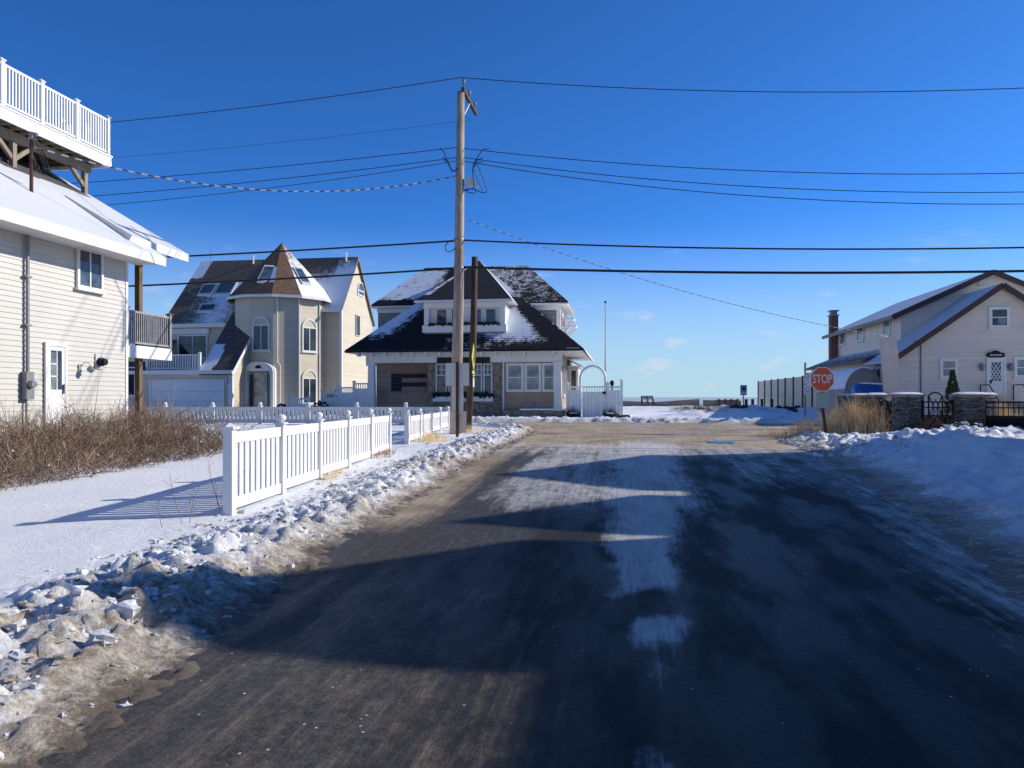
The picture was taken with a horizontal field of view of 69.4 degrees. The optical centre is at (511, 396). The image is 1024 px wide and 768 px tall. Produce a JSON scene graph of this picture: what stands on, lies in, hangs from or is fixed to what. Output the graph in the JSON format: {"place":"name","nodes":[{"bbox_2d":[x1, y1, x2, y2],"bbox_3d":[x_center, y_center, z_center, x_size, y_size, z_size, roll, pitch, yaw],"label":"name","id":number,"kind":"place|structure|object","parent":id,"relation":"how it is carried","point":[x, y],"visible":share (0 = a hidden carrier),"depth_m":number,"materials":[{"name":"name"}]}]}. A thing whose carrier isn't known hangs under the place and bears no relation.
{"place":"outdoors","nodes":[
{"label":"outdoors","id":0,"kind":"place"},
{"bbox_2d":[0,0,1023,396],"label":"sky","id":1,"kind":"structure","parent":0,"point":[123,60],"materials":[{"name":"blue"}]},
{"bbox_2d":[190,422,847,435],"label":"cross street","id":2,"kind":"structure","parent":0,"point":[656,428],"depth_m":28.67,"materials":[{"name":"asphalt"}]},
{"bbox_2d":[879,335,903,424],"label":"leaning slab","id":3,"kind":"structure","parent":2,"relation":"on","point":[891,375],"depth_m":28.90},
{"bbox_2d":[37,433,1023,767],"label":"road","id":4,"kind":"structure","parent":0,"point":[603,601],"depth_m":5.06,"materials":[{"name":"asphalt"}]},
{"bbox_2d":[0,416,919,761],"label":"snow clumps","id":5,"kind":"object","parent":4,"relation":"on","point":[102,636],"visible":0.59,"depth_m":5.99,"materials":[{"name":"snow"}]},
{"bbox_2d":[707,440,734,442],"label":"puddle","id":6,"kind":"object","parent":4,"relation":"on","point":[717,441],"visible":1,"depth_m":21.96,"materials":[{"name":"blue"}]},
{"bbox_2d":[575,433,773,435],"bbox_3d":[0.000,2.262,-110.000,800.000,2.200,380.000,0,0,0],"label":"ground","id":7,"kind":"structure","parent":0,"point":[677,434],"depth_m":25.68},
{"bbox_2d":[0,57,188,443],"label":"house","id":8,"kind":"structure","parent":7,"relation":"on","point":[69,252],"depth_m":20.47,"materials":[{"name":"beige"}]},
{"bbox_2d":[48,346,65,431],"bbox_3d":[-11.807,-0.026,19.189,0.096,2.552,0.581,0,0,9],"label":"storm door","id":9,"kind":"structure","parent":8,"relation":"in","point":[56,355],"depth_m":19.21,"materials":[{"name":"white plastic"}]},
{"bbox_2d":[74,249,106,294],"bbox_3d":[-11.616,-3.532,20.413,0.120,1.286,1.105,0,0,9],"label":"window","id":10,"kind":"structure","parent":8,"relation":"in","point":[89,266],"depth_m":20.40,"materials":[{"name":"glass"}]},
{"bbox_2d":[0,365,274,490],"bbox_3d":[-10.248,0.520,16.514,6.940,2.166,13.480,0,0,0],"label":"brush","id":11,"kind":"object","parent":7,"relation":"on","point":[94,450],"visible":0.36,"depth_m":16.46,"materials":[{"name":"plant"}]},
{"bbox_2d":[11,429,216,469],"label":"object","id":12,"kind":"structure","parent":11,"relation":"on","point":[114,450],"depth_m":16.94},
{"bbox_2d":[222,394,266,415],"bbox_3d":[-14.515,0.429,40.041,3.024,1.509,1.518,0,0,12],"label":"bare shrub","id":13,"kind":"object","parent":7,"relation":"on","point":[241,406],"visible":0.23,"depth_m":39.91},
{"bbox_2d":[128,243,374,412],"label":"house","id":14,"kind":"structure","parent":7,"relation":"on","point":[271,343],"depth_m":49.58,"materials":[{"name":"beige"}]},
{"bbox_2d":[128,367,134,396],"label":"window","id":15,"kind":"structure","parent":14,"relation":"in","point":[131,377],"depth_m":47.63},
{"bbox_2d":[151,382,221,412],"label":"garage door","id":16,"kind":"structure","parent":14,"relation":"in","point":[200,399],"depth_m":47.03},
{"bbox_2d":[177,334,207,358],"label":"window","id":17,"kind":"structure","parent":14,"relation":"in","point":[187,343],"depth_m":50.70,"materials":[{"name":"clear glass"}]},
{"bbox_2d":[251,316,270,351],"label":"window","id":18,"kind":"structure","parent":14,"relation":"in","point":[260,325],"depth_m":48.53,"materials":[{"name":"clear glass"}]},
{"bbox_2d":[302,370,316,404],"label":"window","id":19,"kind":"structure","parent":14,"relation":"in","point":[309,377],"depth_m":49.72,"materials":[{"name":"clear glass"}]},
{"bbox_2d":[302,319,317,352],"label":"window","id":20,"kind":"structure","parent":14,"relation":"in","point":[309,327],"depth_m":49.70,"materials":[{"name":"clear glass"}]},
{"bbox_2d":[355,314,359,336],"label":"window","id":21,"kind":"structure","parent":14,"relation":"in","point":[357,317],"depth_m":54.03,"materials":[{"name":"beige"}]},
{"bbox_2d":[357,282,363,296],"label":"window","id":22,"kind":"structure","parent":14,"relation":"in","point":[360,289],"depth_m":54.65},
{"bbox_2d":[0,418,536,767],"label":"snow verge","id":23,"kind":"structure","parent":7,"relation":"on","point":[66,528],"depth_m":7.10,"materials":[{"name":"snow"}]},
{"bbox_2d":[151,460,243,527],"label":"dry weeds","id":24,"kind":"object","parent":23,"relation":"on","point":[192,498],"visible":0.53,"depth_m":9.34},
{"bbox_2d":[318,463,348,482],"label":"dry grass","id":25,"kind":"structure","parent":23,"relation":"on","point":[332,474],"depth_m":13.58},
{"bbox_2d":[369,447,400,458],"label":"dry grass","id":26,"kind":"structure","parent":23,"relation":"on","point":[387,453],"depth_m":17.46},
{"bbox_2d":[410,428,450,443],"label":"dry grass","id":27,"kind":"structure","parent":23,"relation":"on","point":[430,438],"depth_m":21.84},
{"bbox_2d":[448,424,500,433],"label":"dry grass","id":28,"kind":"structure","parent":23,"relation":"on","point":[468,430],"depth_m":25.56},
{"bbox_2d":[274,403,290,415],"bbox_3d":[-12.416,0.774,40.183,1.149,0.883,1.129,0,0,0],"label":"snowy shrub","id":29,"kind":"object","parent":7,"relation":"on","point":[281,405],"visible":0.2,"depth_m":39.97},
{"bbox_2d":[128,402,445,423],"bbox_3d":[-9.468,0.799,30.764,14.462,1.179,0.170,0,0,3],"label":"picket fence","id":30,"kind":"object","parent":7,"relation":"on","point":[308,410],"visible":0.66,"depth_m":30.74,"materials":[{"name":"white plastic"}]},
{"bbox_2d":[286,396,310,415],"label":"garden gate","id":31,"kind":"structure","parent":7,"relation":"on","point":[288,401],"depth_m":39.98,"materials":[{"name":"white plastic"}]},
{"bbox_2d":[219,408,392,515],"bbox_3d":[-3.465,1.045,14.367,0.256,1.551,9.213,0,0,4],"label":"picket fence","id":32,"kind":"object","parent":7,"relation":"on","point":[280,457],"visible":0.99,"depth_m":12.03,"materials":[{"name":"white plastic"}]},
{"bbox_2d":[311,400,330,415],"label":"snowy shrub","id":33,"kind":"object","parent":7,"relation":"on","point":[319,403],"visible":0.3,"depth_m":40.24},
{"bbox_2d":[320,381,367,415],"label":"vinyl fence","id":34,"kind":"object","parent":7,"relation":"on","point":[349,398],"visible":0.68,"depth_m":41.08,"materials":[{"name":"plastic"}]},
{"bbox_2d":[403,406,449,443],"bbox_3d":[-2.658,0.964,25.589,0.170,1.228,9.370,0,0,4],"label":"picket fence","id":35,"kind":"object","parent":7,"relation":"on","point":[430,421],"visible":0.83,"depth_m":23.36,"materials":[{"name":"white plastic"}]},
{"bbox_2d":[446,362,468,436],"bbox_3d":[-1.738,0.167,23.595,0.734,2.566,0.070,0,0,0],"label":"sign post","id":36,"kind":"object","parent":7,"relation":"on","point":[457,376],"visible":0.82,"depth_m":23.62,"materials":[{"name":"metal"}]},
{"bbox_2d":[440,79,486,433],"bbox_3d":[-1.593,-4.631,25.902,1.648,12.225,2.335,0,0,0],"label":"utility pole","id":37,"kind":"object","parent":7,"relation":"on","point":[458,313],"visible":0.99,"depth_m":24.87,"materials":[{"name":"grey wood"}]},
{"bbox_2d":[33,146,454,191],"bbox_3d":[-7.328,-6.820,22.303,12.088,1.325,0.034,0,0,-27],"label":"overhead wire","id":38,"kind":"object","parent":37,"relation":"attached to","point":[235,187],"visible":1,"depth_m":21.78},
{"bbox_2d":[71,147,455,183],"bbox_3d":[-21.529,-8.119,27.967,40.002,0.679,0.024,0,0,9],"label":"overhead wire","id":39,"kind":"object","parent":37,"relation":"attached to","point":[271,167],"visible":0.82,"depth_m":25.99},
{"bbox_2d":[95,157,455,195],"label":"overhead wire","id":40,"kind":"object","parent":37,"relation":"attached to","point":[277,179],"visible":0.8,"depth_m":25.93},
{"bbox_2d":[109,161,455,204],"bbox_3d":[-21.529,-7.426,27.967,40.002,1.149,0.021,0,0,9],"label":"overhead wire","id":41,"kind":"object","parent":37,"relation":"attached to","point":[283,186],"visible":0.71,"depth_m":25.90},
{"bbox_2d":[128,268,452,286],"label":"overhead wire","id":42,"kind":"object","parent":37,"relation":"attached to","point":[295,277],"visible":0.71,"depth_m":25.84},
{"bbox_2d":[113,120,467,157],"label":"overhead wire","id":43,"kind":"object","parent":37,"relation":"attached to","point":[290,141],"visible":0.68,"depth_m":27.89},
{"bbox_2d":[166,240,454,257],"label":"overhead wire","id":44,"kind":"object","parent":37,"relation":"attached to","point":[319,248],"visible":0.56,"depth_m":25.71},
{"bbox_2d":[464,218,887,336],"bbox_3d":[6.559,-4.198,26.999,16.914,3.716,0.021,0,0,-14],"label":"overhead wire","id":45,"kind":"object","parent":37,"relation":"attached to","point":[670,287],"visible":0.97,"depth_m":26.76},
{"bbox_2d":[464,161,1011,204],"bbox_3d":[18.028,-6.899,22.032,40.005,2.205,0.024,0,0,9],"label":"overhead wire","id":46,"kind":"object","parent":37,"relation":"attached to","point":[743,195],"visible":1,"depth_m":23.62,"materials":[{"name":"metal"}]},
{"bbox_2d":[464,157,1016,192],"bbox_3d":[18.028,-7.142,22.032,40.005,1.956,0.024,0,0,9],"label":"overhead wire","id":47,"kind":"object","parent":37,"relation":"attached to","point":[754,186],"visible":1,"depth_m":23.56,"materials":[{"name":"metal"}]},
{"bbox_2d":[460,77,1022,92],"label":"overhead wire","id":48,"kind":"object","parent":37,"relation":"attached to","point":[743,91],"visible":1,"depth_m":23.63,"materials":[{"name":"metal"}]},
{"bbox_2d":[464,148,1019,174],"bbox_3d":[18.028,-7.583,22.032,40.004,1.680,0.024,0,0,9],"label":"overhead wire","id":49,"kind":"object","parent":37,"relation":"attached to","point":[737,170],"visible":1,"depth_m":23.69,"materials":[{"name":"metal"}]},
{"bbox_2d":[464,266,1023,273],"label":"overhead wire","id":50,"kind":"object","parent":37,"relation":"attached to","point":[776,272],"visible":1,"depth_m":23.52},
{"bbox_2d":[464,239,1023,249],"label":"overhead wire","id":51,"kind":"object","parent":37,"relation":"attached to","point":[751,248],"visible":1,"depth_m":23.51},
{"bbox_2d":[344,260,593,416],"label":"house","id":52,"kind":"structure","parent":7,"relation":"on","point":[529,351],"depth_m":39.78,"materials":[{"name":"brown"}]},
{"bbox_2d":[436,364,446,392],"bbox_3d":[-3.814,-0.982,39.972,0.610,1.641,0.070,0,0,9],"label":"window","id":53,"kind":"structure","parent":52,"relation":"in","point":[441,386],"depth_m":39.97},
{"bbox_2d":[436,309,447,324],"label":"window","id":54,"kind":"structure","parent":52,"relation":"in","point":[441,314],"depth_m":40.08,"materials":[{"name":"clear glass"}]},
{"bbox_2d":[470,308,481,322],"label":"window","id":55,"kind":"structure","parent":52,"relation":"in","point":[479,310],"depth_m":39.78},
{"bbox_2d":[474,363,481,392],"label":"window","id":56,"kind":"structure","parent":52,"relation":"in","point":[478,366],"depth_m":39.67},
{"bbox_2d":[483,363,491,392],"bbox_3d":[-1.288,-0.982,39.594,0.490,1.641,0.070,0,0,9],"label":"window","id":57,"kind":"structure","parent":52,"relation":"in","point":[487,367],"depth_m":39.58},
{"bbox_2d":[485,308,496,323],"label":"window","id":58,"kind":"structure","parent":52,"relation":"in","point":[490,313],"depth_m":39.68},
{"bbox_2d":[506,363,523,391],"bbox_3d":[0.151,-1.034,39.328,0.968,1.538,0.070,0,0,9],"label":"window","id":59,"kind":"structure","parent":52,"relation":"in","point":[514,371],"depth_m":39.32,"materials":[{"name":"clear glass"}]},
{"bbox_2d":[524,363,540,391],"bbox_3d":[1.110,-1.034,39.183,0.897,1.538,0.070,0,0,9],"label":"window","id":60,"kind":"structure","parent":52,"relation":"in","point":[532,371],"depth_m":39.18,"materials":[{"name":"clear glass"}]},
{"bbox_2d":[542,363,554,391],"bbox_3d":[1.947,-1.034,39.059,0.742,1.538,0.070,0,0,9],"label":"window","id":61,"kind":"structure","parent":52,"relation":"in","point":[548,369],"depth_m":39.06,"materials":[{"name":"clear glass"}]},
{"bbox_2d":[561,314,562,330],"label":"window","id":62,"kind":"structure","parent":52,"relation":"in","point":[561,314],"depth_m":43.35,"materials":[{"name":"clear glass"}]},
{"bbox_2d":[562,369,565,396],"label":"window","id":63,"kind":"structure","parent":52,"relation":"in","point":[563,369],"depth_m":40.43,"materials":[{"name":"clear glass"}]},
{"bbox_2d":[565,370,566,395],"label":"window","id":64,"kind":"structure","parent":52,"relation":"in","point":[565,370],"depth_m":42.01,"materials":[{"name":"white glass"}]},
{"bbox_2d":[570,369,577,389],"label":"window","id":65,"kind":"structure","parent":52,"relation":"in","point":[573,372],"depth_m":43.90,"materials":[{"name":"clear glass"}]},
{"bbox_2d":[465,256,477,429],"bbox_3d":[-1.508,-1.835,26.998,0.459,6.550,0.406,0,0,37],"label":"pole stub","id":66,"kind":"object","parent":7,"relation":"on","point":[473,339],"visible":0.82,"depth_m":26.90,"materials":[{"name":"brown wood"}]},
{"bbox_2d":[471,343,474,386],"bbox_3d":[-1.394,-1.155,26.780,0.028,1.586,0.840,0,0,6],"label":"warning sign","id":67,"kind":"object","parent":66,"relation":"attached to","point":[472,356],"visible":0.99,"depth_m":26.72,"materials":[{"name":"yellow metal"}]},
{"bbox_2d":[155,405,848,423],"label":"beach snow","id":68,"kind":"structure","parent":7,"relation":"on","point":[749,414],"depth_m":35.14,"materials":[{"name":"snow"}]},
{"bbox_2d":[611,414,629,417],"bbox_3d":[5.349,1.040,36.732,1.124,0.410,0.681,0,0,31],"label":"rock pile","id":69,"kind":"object","parent":68,"relation":"on","point":[616,415],"visible":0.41,"depth_m":36.59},
{"bbox_2d":[641,396,653,404],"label":"bench","id":70,"kind":"object","parent":68,"relation":"on","point":[646,397],"visible":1,"depth_m":56.20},
{"bbox_2d":[730,404,747,408],"bbox_3d":[11.096,0.476,36.129,0.930,0.252,0.370,0,0,0],"label":"rock pile","id":71,"kind":"object","parent":68,"relation":"on","point":[738,406],"visible":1,"depth_m":36.06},
{"bbox_2d":[776,405,798,411],"bbox_3d":[13.560,0.608,36.324,1.090,0.442,0.740,0,0,-25],"label":"rock pile","id":72,"kind":"object","parent":68,"relation":"on","point":[791,409],"visible":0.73,"depth_m":36.17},
{"bbox_2d":[782,405,800,408],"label":"rock pile","id":73,"kind":"object","parent":68,"relation":"on","point":[796,406],"visible":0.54,"depth_m":44.93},
{"bbox_2d":[566,406,579,416],"bbox_3d":[3.129,0.815,38.040,0.730,0.769,0.456,0,0,9],"label":"planter","id":74,"kind":"object","parent":7,"relation":"on","point":[573,414],"visible":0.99,"depth_m":37.89,"materials":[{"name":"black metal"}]},
{"bbox_2d":[566,365,622,416],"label":"arch gate","id":75,"kind":"structure","parent":7,"relation":"on","point":[580,401],"depth_m":38.38,"materials":[{"name":"white plastic"}]},
{"bbox_2d":[604,301,605,372],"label":"flagpole","id":76,"kind":"object","parent":7,"relation":"on","point":[605,340],"visible":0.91,"depth_m":41.96,"materials":[{"name":"grey metal"}]},
{"bbox_2d":[602,406,616,416],"bbox_3d":[4.988,0.805,37.765,0.734,0.789,0.448,0,0,9],"label":"planter","id":77,"kind":"object","parent":7,"relation":"on","point":[609,413],"visible":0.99,"depth_m":37.63,"materials":[{"name":"black metal"}]},
{"bbox_2d":[623,399,740,405],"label":"sea wall","id":78,"kind":"structure","parent":7,"relation":"on","point":[674,403],"depth_m":58.00,"materials":[{"name":"concrete"}]},
{"bbox_2d":[740,385,746,404],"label":"beach sign","id":79,"kind":"object","parent":7,"relation":"on","point":[743,390],"visible":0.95,"depth_m":46.98,"materials":[{"name":"blue metal"}]},
{"bbox_2d":[757,376,817,407],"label":"panel fence","id":80,"kind":"object","parent":7,"relation":"on","point":[789,392],"visible":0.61,"depth_m":55.07,"materials":[{"name":"plastic"}]},
{"bbox_2d":[804,363,811,418],"bbox_3d":[13.189,-0.144,33.041,0.334,2.788,0.108,0,0,0],"label":"parking sign","id":81,"kind":"object","parent":7,"relation":"on","point":[807,389],"visible":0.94,"depth_m":32.99,"materials":[{"name":"grey metal"}]},
{"bbox_2d":[810,367,833,433],"bbox_3d":[9.801,0.236,23.423,0.770,2.361,0.095,0,0,-4],"label":"stop sign","id":82,"kind":"object","parent":7,"relation":"on","point":[821,379],"visible":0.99,"depth_m":23.39,"materials":[{"name":"metal"}]},
{"bbox_2d":[835,394,854,418],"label":"stone pillar","id":83,"kind":"structure","parent":7,"relation":"on","point":[843,396],"depth_m":32.71,"materials":[{"name":"concrete"}]},
{"bbox_2d":[818,367,882,415],"bbox_3d":[17.491,-0.111,38.443,1.851,2.722,5.060,0,0,9],"label":"canopy shelter","id":84,"kind":"object","parent":7,"relation":"on","point":[845,380],"visible":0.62,"depth_m":36.30,"materials":[{"name":"white fabric"}]},
{"bbox_2d":[848,393,866,415],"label":"stone pillar","id":85,"kind":"structure","parent":7,"relation":"on","point":[856,394],"depth_m":29.72,"materials":[{"name":"concrete"}]},
{"bbox_2d":[851,382,883,398],"bbox_3d":[16.071,0.298,33.600,1.539,1.904,1.500,0,0,4],"label":"covered boat","id":86,"kind":"object","parent":7,"relation":"on","point":[866,387],"visible":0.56,"depth_m":33.08,"materials":[{"name":"blue plastic"}]},
{"bbox_2d":[862,393,886,414],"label":"stone pillar","id":87,"kind":"structure","parent":7,"relation":"on","point":[869,396],"depth_m":25.73,"materials":[{"name":"concrete"}]},
{"bbox_2d":[858,399,905,432],"bbox_3d":[12.382,0.745,24.414,1.099,1.330,3.125,0,0,0],"label":"hedge shrub","id":88,"kind":"object","parent":7,"relation":"on","point":[887,407],"visible":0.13,"depth_m":24.46,"materials":[{"name":"plant"}]},
{"bbox_2d":[776,425,1023,601],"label":"snow verge","id":89,"kind":"structure","parent":7,"relation":"on","point":[963,485],"depth_m":12.73,"materials":[{"name":"snow"}]},
{"bbox_2d":[756,425,808,436],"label":"dry grass","id":90,"kind":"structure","parent":89,"relation":"on","point":[774,434],"depth_m":24.27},
{"bbox_2d":[783,411,832,435],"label":"dry grass","id":91,"kind":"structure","parent":89,"relation":"on","point":[802,427],"depth_m":23.92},
{"bbox_2d":[805,391,891,434],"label":"dry grass","id":92,"kind":"structure","parent":89,"relation":"on","point":[857,423],"depth_m":23.68,"materials":[{"name":"plant"}]},
{"bbox_2d":[905,405,968,429],"bbox_3d":[12.587,0.759,21.755,2.150,1.048,1.511,0,0,-24],"label":"bare shrub","id":93,"kind":"object","parent":89,"relation":"on","point":[928,422],"visible":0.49,"depth_m":21.52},
{"bbox_2d":[936,420,986,428],"bbox_3d":[13.001,0.902,21.351,1.515,0.454,0.885,0,0,0],"label":"snowy shrub","id":94,"kind":"object","parent":89,"relation":"on","point":[956,424],"visible":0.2,"depth_m":21.22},
{"bbox_2d":[887,392,925,431],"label":"stone pillar","id":95,"kind":"structure","parent":7,"relation":"on","point":[901,411],"depth_m":22.29,"materials":[{"name":"stone"}]},
{"bbox_2d":[806,269,1023,415],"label":"house","id":96,"kind":"structure","parent":7,"relation":"on","point":[970,331],"depth_m":33.76,"materials":[{"name":"beige"}]},
{"bbox_2d":[838,333,845,346],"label":"window","id":97,"kind":"structure","parent":96,"relation":"in","point":[842,337],"depth_m":46.77,"materials":[{"name":"clear glass"}]},
{"bbox_2d":[855,328,864,342],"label":"window","id":98,"kind":"structure","parent":96,"relation":"in","point":[859,336],"depth_m":43.23,"materials":[{"name":"clear glass"}]},
{"bbox_2d":[876,367,881,382],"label":"window","id":99,"kind":"structure","parent":96,"relation":"in","point":[878,370],"depth_m":36.26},
{"bbox_2d":[881,320,890,336],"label":"window","id":100,"kind":"structure","parent":96,"relation":"in","point":[886,324],"depth_m":38.82,"materials":[{"name":"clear glass"}]},
{"bbox_2d":[938,358,959,379],"bbox_3d":[19.858,-1.268,33.617,0.861,0.975,0.120,0,0,9],"label":"window","id":101,"kind":"structure","parent":96,"relation":"in","point":[945,364],"depth_m":33.64,"materials":[{"name":"white plastic"}]},
{"bbox_2d":[989,360,1003,396],"bbox_3d":[21.817,-0.826,33.322,0.610,1.672,0.116,0,0,9],"label":"front door","id":102,"kind":"structure","parent":96,"relation":"in","point":[996,367],"depth_m":33.34,"materials":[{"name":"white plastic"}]},
{"bbox_2d":[987,306,1011,329],"bbox_3d":[21.944,-3.555,33.302,0.971,1.021,0.120,0,0,9],"label":"window","id":103,"kind":"structure","parent":96,"relation":"in","point":[998,317],"depth_m":33.32,"materials":[{"name":"white plastic"}]},
{"bbox_2d":[1012,357,1023,378],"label":"window","id":104,"kind":"structure","parent":96,"relation":"in","point":[1018,362],"depth_m":33.20,"materials":[{"name":"white plastic"}]},
{"bbox_2d":[920,400,953,427],"bbox_3d":[12.813,0.765,22.309,0.885,1.370,0.080,0,0,21],"label":"metal fence","id":105,"kind":"object","parent":7,"relation":"on","point":[937,407],"visible":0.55,"depth_m":22.29,"materials":[{"name":"metal"}]},
{"bbox_2d":[939,370,959,419],"bbox_3d":[16.670,0.122,27.998,0.997,2.356,0.966,0,0,0],"label":"cone evergreen","id":106,"kind":"object","parent":7,"relation":"on","point":[952,385],"visible":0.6,"depth_m":27.90,"materials":[{"name":"plant"}]},
{"bbox_2d":[948,392,990,426],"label":"stone pillar","id":107,"kind":"structure","parent":7,"relation":"on","point":[972,405],"depth_m":21.69,"materials":[{"name":"stone"}]},
{"bbox_2d":[983,392,1000,414],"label":"stone pillar","id":108,"kind":"structure","parent":7,"relation":"on","point":[991,405],"depth_m":24.37,"materials":[{"name":"concrete"}]},
{"bbox_2d":[985,400,1023,428],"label":"metal fence","id":109,"kind":"object","parent":7,"relation":"on","point":[993,420],"visible":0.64,"depth_m":21.45,"materials":[{"name":"metal"}]},
{"bbox_3d":[-41.151,-4.663,31.835,1.648,12.225,2.335,0,0,0],"label":"utility pole","id":110,"kind":"object","parent":7,"relation":"on","visible":0},
{"bbox_2d":[65,77,459,126],"bbox_3d":[-21.529,-10.341,27.968,40.002,0.934,0.026,0,0,9],"label":"overhead wire","id":111,"kind":"object","parent":110,"relation":"attached to","point":[286,102],"visible":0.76,"depth_m":25.91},
{"bbox_2d":[593,397,759,405],"bbox_3d":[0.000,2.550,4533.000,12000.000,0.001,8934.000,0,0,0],"label":"sea","id":112,"kind":"structure","parent":0,"point":[660,399],"depth_m":1258.45,"materials":[{"name":"blue liquid"}]},
{"bbox_2d":[671,402,719,410],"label":"dry grass","id":113,"kind":"structure","parent":0,"point":[697,407],"depth_m":46.88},
{"bbox_2d":[928,392,943,414],"bbox_3d":[15.153,0.551,26.296,0.523,1.484,0.587,0,0,9],"label":"patio chair","id":114,"kind":"object","parent":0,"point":[935,399],"visible":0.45,"depth_m":26.53,"materials":[{"name":"black metal"}]},
{"bbox_2d":[991,388,1021,415],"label":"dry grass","id":115,"kind":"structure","parent":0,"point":[1001,411],"depth_m":25.96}
]}

